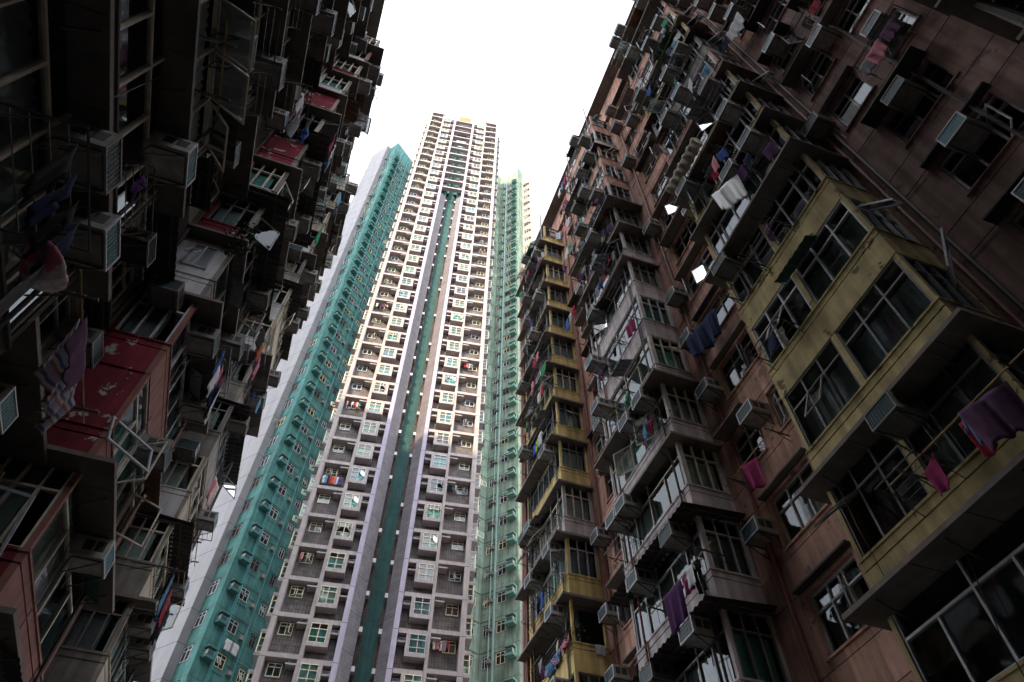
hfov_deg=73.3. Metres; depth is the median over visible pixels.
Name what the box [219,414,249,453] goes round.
air conditioner
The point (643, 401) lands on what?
air conditioner
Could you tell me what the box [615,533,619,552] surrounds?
window
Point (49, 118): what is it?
laundry rack
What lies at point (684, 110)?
laundry rack
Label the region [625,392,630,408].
trousers
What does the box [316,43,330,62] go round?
air conditioner
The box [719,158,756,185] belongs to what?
air conditioner
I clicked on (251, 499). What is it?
window
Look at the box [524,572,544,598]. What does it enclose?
air conditioner
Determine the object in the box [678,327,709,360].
air conditioner
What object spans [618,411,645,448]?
air conditioner
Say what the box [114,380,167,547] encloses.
window
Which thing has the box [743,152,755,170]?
trousers
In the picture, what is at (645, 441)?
shirt
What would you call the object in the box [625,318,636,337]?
towel
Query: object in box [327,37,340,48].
air conditioner
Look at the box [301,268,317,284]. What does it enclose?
air conditioner
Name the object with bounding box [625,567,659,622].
air conditioner
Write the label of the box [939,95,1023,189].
window
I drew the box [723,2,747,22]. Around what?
air conditioner
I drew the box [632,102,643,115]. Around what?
air conditioner
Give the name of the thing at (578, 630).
potted plant
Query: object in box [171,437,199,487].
air conditioner
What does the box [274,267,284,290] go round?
laundry rack
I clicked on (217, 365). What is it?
shirt
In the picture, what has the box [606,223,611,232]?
towel
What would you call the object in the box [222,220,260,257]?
trailing plant
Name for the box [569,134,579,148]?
air conditioner
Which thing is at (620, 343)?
laundry rack
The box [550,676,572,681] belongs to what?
air conditioner
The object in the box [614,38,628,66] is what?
laundry rack
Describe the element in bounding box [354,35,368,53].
air conditioner
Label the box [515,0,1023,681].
apartment block
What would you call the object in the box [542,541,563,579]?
air conditioner
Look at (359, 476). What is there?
bay window
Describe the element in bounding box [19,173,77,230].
trousers
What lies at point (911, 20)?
window
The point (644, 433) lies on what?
towel
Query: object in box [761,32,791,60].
air conditioner
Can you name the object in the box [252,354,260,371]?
trousers
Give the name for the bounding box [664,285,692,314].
air conditioner
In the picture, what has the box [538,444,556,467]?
air conditioner
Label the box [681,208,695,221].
air conditioner
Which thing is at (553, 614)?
air conditioner
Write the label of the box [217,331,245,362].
air conditioner
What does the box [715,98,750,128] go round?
air conditioner
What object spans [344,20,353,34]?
air conditioner
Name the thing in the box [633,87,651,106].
air conditioner
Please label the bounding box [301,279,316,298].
laundry rack
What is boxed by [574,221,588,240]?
air conditioner
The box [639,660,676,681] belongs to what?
air conditioner
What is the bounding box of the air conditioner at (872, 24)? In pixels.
[860,9,917,46]
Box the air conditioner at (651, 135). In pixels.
[647,132,656,140]
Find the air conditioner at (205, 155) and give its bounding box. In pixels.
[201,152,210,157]
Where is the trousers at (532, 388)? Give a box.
[531,381,533,395]
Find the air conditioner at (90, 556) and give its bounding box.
[59,533,114,588]
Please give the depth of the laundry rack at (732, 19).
25.91 m
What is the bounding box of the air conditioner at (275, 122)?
[263,107,288,132]
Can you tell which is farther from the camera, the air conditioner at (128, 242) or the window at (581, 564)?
the window at (581, 564)
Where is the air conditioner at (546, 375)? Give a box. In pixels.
[536,370,551,390]
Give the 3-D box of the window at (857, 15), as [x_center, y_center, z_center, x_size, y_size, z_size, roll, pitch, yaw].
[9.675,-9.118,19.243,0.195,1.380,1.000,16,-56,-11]
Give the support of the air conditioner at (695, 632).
attached to the apartment block at (895, 260)
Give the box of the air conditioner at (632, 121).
[625,113,640,130]
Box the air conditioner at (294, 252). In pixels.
[287,243,302,271]
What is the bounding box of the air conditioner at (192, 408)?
[176,391,211,427]
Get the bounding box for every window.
[0,0,75,333]
[0,457,74,546]
[32,492,80,663]
[39,290,70,348]
[61,600,130,652]
[102,604,129,681]
[112,260,133,304]
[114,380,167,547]
[115,291,192,341]
[116,513,170,561]
[118,0,163,225]
[150,528,184,630]
[161,449,204,489]
[166,320,192,438]
[178,644,193,663]
[180,242,219,269]
[186,462,206,540]
[190,0,256,171]
[193,610,207,628]
[206,579,219,595]
[207,195,261,225]
[208,0,379,498]
[210,163,219,202]
[213,652,226,669]
[215,264,228,359]
[218,550,231,565]
[226,524,241,538]
[227,618,238,634]
[236,669,244,681]
[237,213,279,332]
[238,587,249,602]
[241,499,251,512]
[246,0,265,105]
[247,634,255,648]
[249,558,259,573]
[250,162,285,189]
[250,476,261,489]
[255,632,262,650]
[256,632,265,651]
[258,603,266,616]
[259,531,269,545]
[264,662,282,677]
[268,574,275,586]
[268,595,273,612]
[268,595,277,612]
[269,507,278,520]
[273,416,285,427]
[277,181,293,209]
[277,483,286,496]
[277,622,294,635]
[278,547,284,558]
[279,563,284,577]
[282,9,290,57]
[286,522,292,533]
[288,585,304,598]
[290,532,294,545]
[292,124,502,567]
[296,663,318,681]
[299,552,313,563]
[307,622,328,642]
[308,522,322,532]
[317,494,330,503]
[317,585,337,603]
[325,468,337,476]
[326,552,345,568]
[332,444,344,453]
[335,521,352,536]
[339,422,350,430]
[343,493,359,507]
[350,467,365,480]
[351,383,362,389]
[356,443,371,455]
[357,365,367,371]
[362,421,376,432]
[367,333,376,338]
[368,401,381,411]
[373,382,386,390]
[378,364,390,373]
[382,347,394,356]
[387,331,398,339]
[390,317,402,324]
[394,303,405,310]
[398,290,408,296]
[401,278,411,284]
[404,266,414,272]
[404,674,421,681]
[407,255,417,260]
[408,633,426,653]
[410,244,419,249]
[413,234,421,239]
[413,596,430,614]
[415,225,424,230]
[418,216,426,220]
[418,563,434,579]
[420,207,428,211]
[422,199,430,203]
[422,532,437,547]
[426,504,441,518]
[429,478,443,491]
[433,454,446,466]
[436,432,449,443]
[439,411,451,421]
[442,392,453,401]
[442,640,455,653]
[444,374,455,383]
[445,604,458,616]
[446,357,457,365]
[448,570,460,582]
[449,341,459,349]
[451,327,461,334]
[451,540,463,550]
[453,312,462,319]
[454,299,464,306]
[454,512,465,521]
[456,486,467,495]
[458,275,467,281]
[459,264,468,269]
[459,462,469,470]
[461,253,469,258]
[461,440,470,447]
[462,243,470,248]
[463,419,472,426]
[463,654,469,673]
[464,233,471,238]
[465,400,473,406]
[466,658,469,673]
[467,207,474,211]
[467,618,472,635]
[496,564,505,575]
[496,619,505,633]
[496,651,504,665]
[497,590,505,603]
[516,0,754,569]
[530,547,566,626]
[564,486,591,520]
[568,538,597,578]
[578,672,604,681]
[597,298,641,392]
[604,337,653,440]
[607,475,612,496]
[611,389,667,495]
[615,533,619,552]
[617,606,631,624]
[621,445,685,564]
[630,261,660,287]
[631,517,707,648]
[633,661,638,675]
[640,295,672,325]
[651,335,686,370]
[663,53,715,156]
[664,384,704,424]
[672,611,736,681]
[674,219,694,259]
[675,73,734,169]
[680,443,726,491]
[682,248,713,297]
[686,95,757,217]
[700,516,753,576]
[704,288,733,324]
[706,122,786,255]
[712,52,739,65]
[721,332,754,392]
[725,610,787,681]
[729,70,776,87]
[730,226,775,304]
[734,427,757,464]
[751,97,788,114]
[752,276,811,365]
[757,0,786,35]
[762,157,821,245]
[769,387,789,425]
[773,461,825,542]
[775,33,801,71]
[776,121,823,148]
[785,339,860,446]
[795,200,868,303]
[800,52,833,95]
[810,556,863,652]
[814,438,928,555]
[815,159,864,189]
[832,75,871,125]
[835,257,932,379]
[836,0,861,33]
[848,198,916,241]
[873,9,916,56]
[886,61,954,141]
[892,543,1023,681]
[901,255,988,312]
[905,339,1023,475]
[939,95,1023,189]
[977,0,1023,16]
[978,337,1023,385]
[1012,209,1023,231]
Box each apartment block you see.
[0,0,384,681]
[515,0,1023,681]
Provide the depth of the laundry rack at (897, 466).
10.53 m
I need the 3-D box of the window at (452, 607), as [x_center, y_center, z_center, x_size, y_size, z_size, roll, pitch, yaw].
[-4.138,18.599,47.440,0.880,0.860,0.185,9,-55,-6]
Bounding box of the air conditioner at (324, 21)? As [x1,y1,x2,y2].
[310,7,337,37]
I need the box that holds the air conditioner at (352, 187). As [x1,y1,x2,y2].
[346,181,357,195]
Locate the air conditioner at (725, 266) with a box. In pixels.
[710,250,750,286]
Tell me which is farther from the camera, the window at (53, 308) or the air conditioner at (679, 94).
the air conditioner at (679, 94)
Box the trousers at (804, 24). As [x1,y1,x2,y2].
[801,16,814,30]
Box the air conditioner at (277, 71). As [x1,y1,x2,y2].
[249,49,287,91]
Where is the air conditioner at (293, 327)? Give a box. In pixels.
[279,317,300,342]
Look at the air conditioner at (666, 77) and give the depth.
28.17 m
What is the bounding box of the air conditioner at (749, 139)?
[736,126,769,159]
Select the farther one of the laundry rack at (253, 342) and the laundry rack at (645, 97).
the laundry rack at (645, 97)
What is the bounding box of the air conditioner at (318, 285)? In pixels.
[310,279,321,293]
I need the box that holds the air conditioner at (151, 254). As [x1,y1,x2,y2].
[112,225,156,267]
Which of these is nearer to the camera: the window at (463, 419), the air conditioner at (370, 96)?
the air conditioner at (370, 96)
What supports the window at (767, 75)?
in the apartment block at (895, 260)
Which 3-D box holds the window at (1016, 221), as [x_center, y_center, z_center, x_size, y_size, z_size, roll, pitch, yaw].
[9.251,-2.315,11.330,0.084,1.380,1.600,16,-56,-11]
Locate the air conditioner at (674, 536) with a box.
[658,521,693,563]
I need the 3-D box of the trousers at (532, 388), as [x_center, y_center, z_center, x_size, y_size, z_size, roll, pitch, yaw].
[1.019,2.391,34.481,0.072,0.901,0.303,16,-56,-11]
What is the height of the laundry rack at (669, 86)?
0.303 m
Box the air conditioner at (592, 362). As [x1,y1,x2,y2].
[585,353,605,378]
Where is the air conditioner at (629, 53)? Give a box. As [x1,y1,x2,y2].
[625,44,642,62]
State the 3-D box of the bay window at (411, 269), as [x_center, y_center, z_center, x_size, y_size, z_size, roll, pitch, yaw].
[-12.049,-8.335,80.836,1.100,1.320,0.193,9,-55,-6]
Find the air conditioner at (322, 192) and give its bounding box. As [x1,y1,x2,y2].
[318,186,327,201]
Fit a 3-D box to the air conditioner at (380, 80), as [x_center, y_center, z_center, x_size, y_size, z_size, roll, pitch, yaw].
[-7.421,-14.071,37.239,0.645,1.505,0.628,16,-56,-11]
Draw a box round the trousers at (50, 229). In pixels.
[22,201,78,259]
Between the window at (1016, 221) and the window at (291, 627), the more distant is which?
the window at (291, 627)
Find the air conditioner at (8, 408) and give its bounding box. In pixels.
[0,382,17,434]
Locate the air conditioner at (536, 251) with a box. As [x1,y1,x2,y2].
[531,247,541,260]
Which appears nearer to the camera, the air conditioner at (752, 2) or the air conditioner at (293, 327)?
the air conditioner at (752, 2)
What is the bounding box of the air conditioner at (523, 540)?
[518,529,535,553]
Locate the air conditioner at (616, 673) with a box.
[604,664,630,681]
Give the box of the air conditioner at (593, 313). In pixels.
[586,304,605,322]
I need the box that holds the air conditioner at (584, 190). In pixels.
[578,184,592,201]
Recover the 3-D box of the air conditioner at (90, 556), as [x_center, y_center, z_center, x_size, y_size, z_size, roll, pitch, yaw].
[-7.591,3.989,12.252,0.645,0.765,0.628,16,-56,-11]
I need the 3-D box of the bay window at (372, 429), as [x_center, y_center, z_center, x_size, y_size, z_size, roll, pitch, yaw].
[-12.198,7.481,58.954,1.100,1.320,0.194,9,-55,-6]
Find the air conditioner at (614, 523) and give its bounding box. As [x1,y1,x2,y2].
[605,507,633,553]
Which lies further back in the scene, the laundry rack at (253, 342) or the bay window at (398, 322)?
the bay window at (398, 322)
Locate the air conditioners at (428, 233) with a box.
[394,125,485,319]
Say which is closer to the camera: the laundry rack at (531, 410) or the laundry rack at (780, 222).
the laundry rack at (780, 222)
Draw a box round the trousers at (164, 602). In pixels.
[154,585,172,622]
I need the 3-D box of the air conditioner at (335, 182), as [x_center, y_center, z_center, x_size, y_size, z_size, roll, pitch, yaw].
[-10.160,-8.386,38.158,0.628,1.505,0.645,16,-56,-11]
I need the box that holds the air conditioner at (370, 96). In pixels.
[365,86,375,100]
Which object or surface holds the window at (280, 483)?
in the residential tower at (235, 571)
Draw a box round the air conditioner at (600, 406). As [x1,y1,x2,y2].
[590,396,613,429]
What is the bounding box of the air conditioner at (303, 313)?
[296,305,309,320]
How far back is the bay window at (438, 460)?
57.58 m
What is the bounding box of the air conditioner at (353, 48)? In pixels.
[349,42,357,54]
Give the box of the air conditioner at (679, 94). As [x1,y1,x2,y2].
[670,82,694,106]
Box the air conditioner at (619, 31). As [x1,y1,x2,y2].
[613,23,626,37]
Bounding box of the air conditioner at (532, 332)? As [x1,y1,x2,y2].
[528,326,540,343]
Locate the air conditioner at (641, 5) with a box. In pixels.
[635,0,648,10]
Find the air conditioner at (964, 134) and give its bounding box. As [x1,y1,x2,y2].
[935,111,999,160]
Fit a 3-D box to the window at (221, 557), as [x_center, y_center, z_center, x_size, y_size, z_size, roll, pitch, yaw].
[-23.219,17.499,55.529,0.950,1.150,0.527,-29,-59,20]
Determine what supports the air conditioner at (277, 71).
attached to the apartment block at (128, 70)
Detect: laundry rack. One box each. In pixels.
[0,101,90,252]
[24,270,98,423]
[121,158,155,234]
[126,556,177,615]
[150,567,184,595]
[189,519,213,542]
[190,534,201,566]
[194,20,235,113]
[216,344,231,397]
[216,361,231,393]
[238,321,270,364]
[243,387,266,408]
[245,69,272,117]
[252,0,281,66]
[273,78,312,144]
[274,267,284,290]
[284,199,291,230]
[286,0,304,29]
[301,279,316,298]
[323,120,342,165]
[326,183,345,208]
[343,122,357,149]
[514,418,532,441]
[515,387,530,402]
[518,550,537,570]
[520,457,534,475]
[521,313,537,331]
[521,607,541,632]
[525,402,541,421]
[528,340,554,372]
[529,320,548,342]
[529,380,557,412]
[529,418,559,452]
[529,589,552,607]
[529,655,555,681]
[536,459,558,487]
[541,513,561,533]
[544,571,564,592]
[545,638,570,666]
[560,173,575,195]
[571,260,589,285]
[579,322,604,351]
[586,190,604,217]
[587,170,603,197]
[588,367,611,393]
[592,272,609,294]
[593,411,621,442]
[595,244,621,274]
[596,219,613,243]
[599,335,626,370]
[602,278,629,306]
[604,532,645,570]
[611,383,634,415]
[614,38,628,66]
[616,310,641,346]
[630,26,651,56]
[632,68,649,92]
[632,412,666,449]
[637,79,660,114]
[645,54,669,87]
[648,13,674,43]
[648,541,727,615]
[652,121,684,157]
[659,22,685,58]
[660,69,683,105]
[674,93,696,127]
[676,39,699,76]
[682,57,716,94]
[688,181,715,214]
[698,80,732,114]
[702,144,735,180]
[714,1,753,52]
[716,249,767,305]
[725,420,791,489]
[740,215,795,268]
[745,137,782,177]
[749,316,803,370]
[791,0,828,40]
[854,4,921,79]
[875,450,965,517]
[890,349,1023,489]
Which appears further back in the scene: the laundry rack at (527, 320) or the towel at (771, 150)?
the laundry rack at (527, 320)
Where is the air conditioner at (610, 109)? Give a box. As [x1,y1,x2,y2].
[604,103,616,118]
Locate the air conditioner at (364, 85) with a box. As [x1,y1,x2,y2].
[357,76,371,94]
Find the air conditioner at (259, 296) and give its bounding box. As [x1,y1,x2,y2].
[238,283,271,323]
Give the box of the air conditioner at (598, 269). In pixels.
[590,254,608,275]
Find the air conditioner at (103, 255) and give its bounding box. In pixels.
[49,200,120,271]
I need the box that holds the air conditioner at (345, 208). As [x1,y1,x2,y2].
[337,200,349,214]
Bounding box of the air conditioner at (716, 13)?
[707,2,726,23]
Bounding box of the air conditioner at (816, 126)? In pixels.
[800,111,848,146]
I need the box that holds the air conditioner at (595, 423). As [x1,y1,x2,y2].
[592,417,604,438]
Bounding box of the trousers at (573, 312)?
[572,305,575,316]
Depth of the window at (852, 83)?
18.42 m
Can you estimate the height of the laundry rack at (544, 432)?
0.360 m
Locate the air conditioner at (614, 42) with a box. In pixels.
[608,35,621,49]
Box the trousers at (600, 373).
[598,370,604,380]
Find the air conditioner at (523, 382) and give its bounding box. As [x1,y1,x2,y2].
[518,377,531,393]
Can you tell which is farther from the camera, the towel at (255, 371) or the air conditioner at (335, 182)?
the air conditioner at (335, 182)
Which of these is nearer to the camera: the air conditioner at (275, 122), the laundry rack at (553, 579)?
the air conditioner at (275, 122)
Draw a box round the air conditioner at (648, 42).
[641,36,658,55]
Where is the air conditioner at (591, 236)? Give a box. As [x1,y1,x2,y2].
[585,228,601,247]
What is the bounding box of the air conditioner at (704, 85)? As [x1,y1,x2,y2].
[697,75,728,102]
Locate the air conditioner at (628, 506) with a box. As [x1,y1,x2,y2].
[614,493,644,538]
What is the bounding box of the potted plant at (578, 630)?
[562,621,588,641]
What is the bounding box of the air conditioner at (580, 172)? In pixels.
[574,165,588,181]
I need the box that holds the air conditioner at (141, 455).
[117,433,172,499]
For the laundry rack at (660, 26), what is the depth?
30.91 m
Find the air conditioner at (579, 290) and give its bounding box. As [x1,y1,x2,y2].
[575,282,582,296]
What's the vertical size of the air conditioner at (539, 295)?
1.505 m
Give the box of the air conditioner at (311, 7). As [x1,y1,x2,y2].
[289,0,321,15]
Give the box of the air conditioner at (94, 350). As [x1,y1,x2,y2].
[47,321,103,368]
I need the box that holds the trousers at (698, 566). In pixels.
[692,558,707,594]
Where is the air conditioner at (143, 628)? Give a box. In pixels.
[111,613,156,675]
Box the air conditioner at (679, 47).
[670,40,693,62]
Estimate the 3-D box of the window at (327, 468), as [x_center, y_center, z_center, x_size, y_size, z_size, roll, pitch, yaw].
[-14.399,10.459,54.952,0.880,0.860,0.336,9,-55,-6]
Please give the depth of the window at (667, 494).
19.79 m
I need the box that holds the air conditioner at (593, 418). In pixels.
[591,416,595,424]
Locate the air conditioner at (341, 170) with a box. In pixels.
[334,162,346,176]
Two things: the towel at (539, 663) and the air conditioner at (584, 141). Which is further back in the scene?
the air conditioner at (584, 141)
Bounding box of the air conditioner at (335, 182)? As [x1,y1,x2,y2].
[327,179,337,196]
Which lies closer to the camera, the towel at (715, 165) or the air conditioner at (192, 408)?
the air conditioner at (192, 408)
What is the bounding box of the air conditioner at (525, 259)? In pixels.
[521,253,530,264]
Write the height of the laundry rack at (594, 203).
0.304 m
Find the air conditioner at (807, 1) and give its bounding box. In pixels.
[799,0,813,5]
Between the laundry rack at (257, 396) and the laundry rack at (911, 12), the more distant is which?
the laundry rack at (257, 396)
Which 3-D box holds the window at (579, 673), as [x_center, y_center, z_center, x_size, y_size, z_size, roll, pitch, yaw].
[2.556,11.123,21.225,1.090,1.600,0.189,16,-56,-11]
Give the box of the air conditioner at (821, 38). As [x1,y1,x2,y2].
[805,23,850,55]
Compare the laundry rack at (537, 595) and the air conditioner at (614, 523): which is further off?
the laundry rack at (537, 595)
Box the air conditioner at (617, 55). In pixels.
[614,51,625,61]
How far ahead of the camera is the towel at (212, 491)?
21.00 m
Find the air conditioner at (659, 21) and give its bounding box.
[650,14,670,33]
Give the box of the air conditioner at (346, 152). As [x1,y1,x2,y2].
[342,141,352,156]
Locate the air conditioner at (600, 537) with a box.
[590,526,612,563]
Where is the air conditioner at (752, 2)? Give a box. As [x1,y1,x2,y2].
[742,0,755,4]
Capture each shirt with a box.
[18,143,77,206]
[29,221,79,281]
[155,610,169,641]
[159,568,175,599]
[206,365,219,397]
[209,349,225,380]
[223,638,228,649]
[255,328,264,350]
[293,92,304,117]
[302,114,312,133]
[328,138,334,153]
[337,192,340,206]
[532,443,535,456]
[537,431,542,447]
[540,592,542,613]
[540,665,544,679]
[565,318,568,330]
[578,273,583,281]
[595,285,598,297]
[636,78,642,87]
[643,437,646,450]
[646,85,650,96]
[665,47,672,55]
[682,573,694,595]
[685,563,695,588]
[710,169,718,180]
[720,36,729,51]
[735,164,748,183]
[808,0,822,16]
[859,54,876,76]
[879,16,901,41]
[962,413,989,445]
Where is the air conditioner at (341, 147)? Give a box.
[334,137,345,155]
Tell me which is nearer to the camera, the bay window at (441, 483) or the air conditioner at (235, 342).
the air conditioner at (235, 342)
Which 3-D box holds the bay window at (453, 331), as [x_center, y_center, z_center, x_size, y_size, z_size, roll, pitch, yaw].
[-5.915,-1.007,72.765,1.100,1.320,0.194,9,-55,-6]
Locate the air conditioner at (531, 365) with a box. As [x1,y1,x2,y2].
[528,354,540,371]
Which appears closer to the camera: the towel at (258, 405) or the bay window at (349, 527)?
the towel at (258, 405)
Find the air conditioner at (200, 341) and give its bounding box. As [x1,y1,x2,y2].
[171,322,220,379]
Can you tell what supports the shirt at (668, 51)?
hanging from the laundry rack at (669, 38)
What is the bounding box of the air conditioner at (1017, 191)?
[1011,177,1023,202]
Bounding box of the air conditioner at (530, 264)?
[526,259,536,274]
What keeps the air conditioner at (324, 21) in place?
attached to the apartment block at (128, 70)
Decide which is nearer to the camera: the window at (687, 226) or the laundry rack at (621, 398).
the laundry rack at (621, 398)
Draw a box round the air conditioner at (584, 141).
[578,133,591,149]
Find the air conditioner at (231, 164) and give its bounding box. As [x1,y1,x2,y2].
[214,140,240,168]
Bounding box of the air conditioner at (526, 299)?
[521,292,532,307]
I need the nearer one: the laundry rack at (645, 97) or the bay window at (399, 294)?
the laundry rack at (645, 97)
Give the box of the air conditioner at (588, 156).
[581,149,595,165]
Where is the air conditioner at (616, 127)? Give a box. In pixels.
[610,120,624,136]
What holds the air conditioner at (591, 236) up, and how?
attached to the apartment block at (895, 260)
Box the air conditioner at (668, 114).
[659,107,683,131]
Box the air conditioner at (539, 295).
[533,288,546,304]
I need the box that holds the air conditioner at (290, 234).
[283,218,298,241]
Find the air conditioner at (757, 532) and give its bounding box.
[740,515,790,576]
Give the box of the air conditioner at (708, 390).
[694,376,728,411]
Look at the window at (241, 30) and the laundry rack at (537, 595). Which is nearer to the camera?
the window at (241, 30)
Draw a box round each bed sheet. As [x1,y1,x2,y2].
[0,264,46,316]
[33,319,79,434]
[284,107,303,139]
[314,225,323,245]
[545,648,560,679]
[560,632,569,655]
[686,307,721,358]
[711,174,747,210]
[726,12,744,39]
[957,381,1023,452]
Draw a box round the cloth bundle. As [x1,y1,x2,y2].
[19,240,68,291]
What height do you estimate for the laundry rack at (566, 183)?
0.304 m
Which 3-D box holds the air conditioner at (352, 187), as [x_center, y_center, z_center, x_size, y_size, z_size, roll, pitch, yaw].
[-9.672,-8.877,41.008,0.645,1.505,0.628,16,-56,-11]
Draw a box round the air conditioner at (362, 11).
[358,6,365,20]
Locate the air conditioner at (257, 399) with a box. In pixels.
[247,389,266,410]
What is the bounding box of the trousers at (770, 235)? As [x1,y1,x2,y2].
[764,224,775,240]
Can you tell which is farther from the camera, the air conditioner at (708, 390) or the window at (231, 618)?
the window at (231, 618)
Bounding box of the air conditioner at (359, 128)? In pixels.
[348,121,362,137]
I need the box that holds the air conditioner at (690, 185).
[675,176,705,204]
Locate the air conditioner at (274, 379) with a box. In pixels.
[267,369,281,388]
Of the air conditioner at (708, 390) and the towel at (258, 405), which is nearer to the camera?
the air conditioner at (708, 390)
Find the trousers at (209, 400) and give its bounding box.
[206,379,219,409]
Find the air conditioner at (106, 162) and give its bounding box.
[0,118,122,217]
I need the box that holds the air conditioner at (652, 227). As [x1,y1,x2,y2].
[642,218,662,241]
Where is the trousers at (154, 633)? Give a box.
[150,602,170,645]
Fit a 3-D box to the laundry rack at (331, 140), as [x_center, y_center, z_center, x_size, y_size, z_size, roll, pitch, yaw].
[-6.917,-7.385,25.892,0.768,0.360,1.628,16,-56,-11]
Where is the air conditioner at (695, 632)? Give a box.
[677,614,723,681]
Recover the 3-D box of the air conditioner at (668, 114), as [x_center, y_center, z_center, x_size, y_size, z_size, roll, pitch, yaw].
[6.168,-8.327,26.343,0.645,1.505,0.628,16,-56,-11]
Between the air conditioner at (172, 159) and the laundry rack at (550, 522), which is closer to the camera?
the air conditioner at (172, 159)
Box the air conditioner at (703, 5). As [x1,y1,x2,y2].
[694,0,714,11]
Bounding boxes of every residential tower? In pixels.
[133,143,412,681]
[245,110,502,681]
[463,167,544,681]
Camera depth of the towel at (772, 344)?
15.28 m
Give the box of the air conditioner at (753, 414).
[736,398,780,444]
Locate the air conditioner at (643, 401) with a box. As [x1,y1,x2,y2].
[631,388,660,426]
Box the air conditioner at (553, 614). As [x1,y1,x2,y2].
[544,603,567,634]
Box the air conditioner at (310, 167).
[301,157,322,181]
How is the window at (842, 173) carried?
in the apartment block at (895, 260)
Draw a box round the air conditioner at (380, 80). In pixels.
[376,73,383,86]
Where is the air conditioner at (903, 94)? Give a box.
[880,75,946,116]
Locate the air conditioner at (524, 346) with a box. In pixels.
[522,340,535,353]
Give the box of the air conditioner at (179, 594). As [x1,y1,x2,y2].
[165,575,189,602]
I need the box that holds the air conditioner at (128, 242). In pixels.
[118,228,156,267]
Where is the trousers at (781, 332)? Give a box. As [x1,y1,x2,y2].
[777,326,789,347]
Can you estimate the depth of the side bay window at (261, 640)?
44.65 m
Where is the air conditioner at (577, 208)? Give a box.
[571,200,585,217]
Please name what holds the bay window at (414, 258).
in the residential tower at (361, 606)
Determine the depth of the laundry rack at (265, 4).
13.33 m
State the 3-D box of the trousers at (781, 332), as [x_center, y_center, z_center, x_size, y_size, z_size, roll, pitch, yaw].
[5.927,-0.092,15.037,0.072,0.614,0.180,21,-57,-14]
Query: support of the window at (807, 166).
in the apartment block at (895, 260)
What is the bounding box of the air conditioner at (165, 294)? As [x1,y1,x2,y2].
[143,274,184,337]
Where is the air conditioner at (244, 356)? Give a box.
[234,343,251,379]
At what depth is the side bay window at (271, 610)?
46.64 m
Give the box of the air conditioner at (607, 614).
[598,602,623,646]
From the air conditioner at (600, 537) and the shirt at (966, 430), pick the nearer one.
the shirt at (966, 430)
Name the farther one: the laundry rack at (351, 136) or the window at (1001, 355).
the laundry rack at (351, 136)
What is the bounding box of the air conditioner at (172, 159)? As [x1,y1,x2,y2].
[139,130,197,188]
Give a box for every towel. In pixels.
[60,317,87,395]
[153,575,173,620]
[157,589,171,627]
[203,388,220,423]
[206,476,218,505]
[214,367,222,387]
[226,640,231,650]
[231,643,236,654]
[251,357,259,379]
[254,342,263,361]
[255,396,261,412]
[442,641,446,651]
[537,389,540,402]
[538,658,541,673]
[541,360,545,379]
[565,246,568,259]
[595,644,605,655]
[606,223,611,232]
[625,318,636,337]
[642,424,646,438]
[661,18,667,27]
[663,580,687,635]
[674,31,680,40]
[688,78,692,92]
[702,64,709,74]
[711,155,719,172]
[716,148,729,161]
[742,456,765,491]
[762,139,779,160]
[768,332,776,356]
[865,38,888,63]
[924,453,949,495]
[959,421,997,456]
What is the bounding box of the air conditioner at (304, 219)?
[294,211,311,234]
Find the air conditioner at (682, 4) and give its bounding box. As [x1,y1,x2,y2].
[675,0,693,10]
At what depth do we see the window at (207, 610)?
51.18 m
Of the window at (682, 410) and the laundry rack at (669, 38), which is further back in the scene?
the laundry rack at (669, 38)
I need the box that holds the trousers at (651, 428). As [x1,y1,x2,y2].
[647,418,654,433]
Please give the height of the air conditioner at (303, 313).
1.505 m
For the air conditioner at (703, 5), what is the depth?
30.72 m
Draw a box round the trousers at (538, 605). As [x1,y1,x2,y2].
[537,597,539,612]
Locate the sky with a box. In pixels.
[346,0,633,215]
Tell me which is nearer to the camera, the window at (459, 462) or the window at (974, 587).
the window at (974, 587)
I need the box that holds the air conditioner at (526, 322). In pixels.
[521,315,534,329]
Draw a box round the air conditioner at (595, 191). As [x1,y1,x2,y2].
[589,187,605,205]
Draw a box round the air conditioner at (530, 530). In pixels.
[524,519,542,544]
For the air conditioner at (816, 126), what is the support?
attached to the apartment block at (895, 260)
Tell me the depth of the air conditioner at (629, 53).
35.07 m
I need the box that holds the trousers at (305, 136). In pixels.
[299,127,308,143]
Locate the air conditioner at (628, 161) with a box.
[621,153,636,171]
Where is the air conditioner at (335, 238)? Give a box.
[331,233,341,246]
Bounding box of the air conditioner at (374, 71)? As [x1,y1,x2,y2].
[367,62,380,79]
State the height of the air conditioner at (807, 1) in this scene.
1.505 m
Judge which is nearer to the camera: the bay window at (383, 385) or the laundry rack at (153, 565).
the laundry rack at (153, 565)
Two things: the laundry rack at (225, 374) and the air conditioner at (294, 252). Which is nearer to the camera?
the laundry rack at (225, 374)
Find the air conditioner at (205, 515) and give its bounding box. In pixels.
[193,509,218,536]
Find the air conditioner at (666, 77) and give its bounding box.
[659,65,680,86]
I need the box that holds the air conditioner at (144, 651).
[117,637,155,681]
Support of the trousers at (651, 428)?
hanging from the laundry rack at (647, 427)
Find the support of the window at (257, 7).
in the apartment block at (128, 70)
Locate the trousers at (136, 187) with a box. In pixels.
[128,175,145,198]
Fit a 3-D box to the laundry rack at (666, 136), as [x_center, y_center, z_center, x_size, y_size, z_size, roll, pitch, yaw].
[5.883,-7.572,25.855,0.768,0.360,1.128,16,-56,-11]
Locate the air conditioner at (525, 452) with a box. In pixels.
[518,444,532,464]
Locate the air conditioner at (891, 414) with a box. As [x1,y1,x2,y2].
[863,390,953,466]

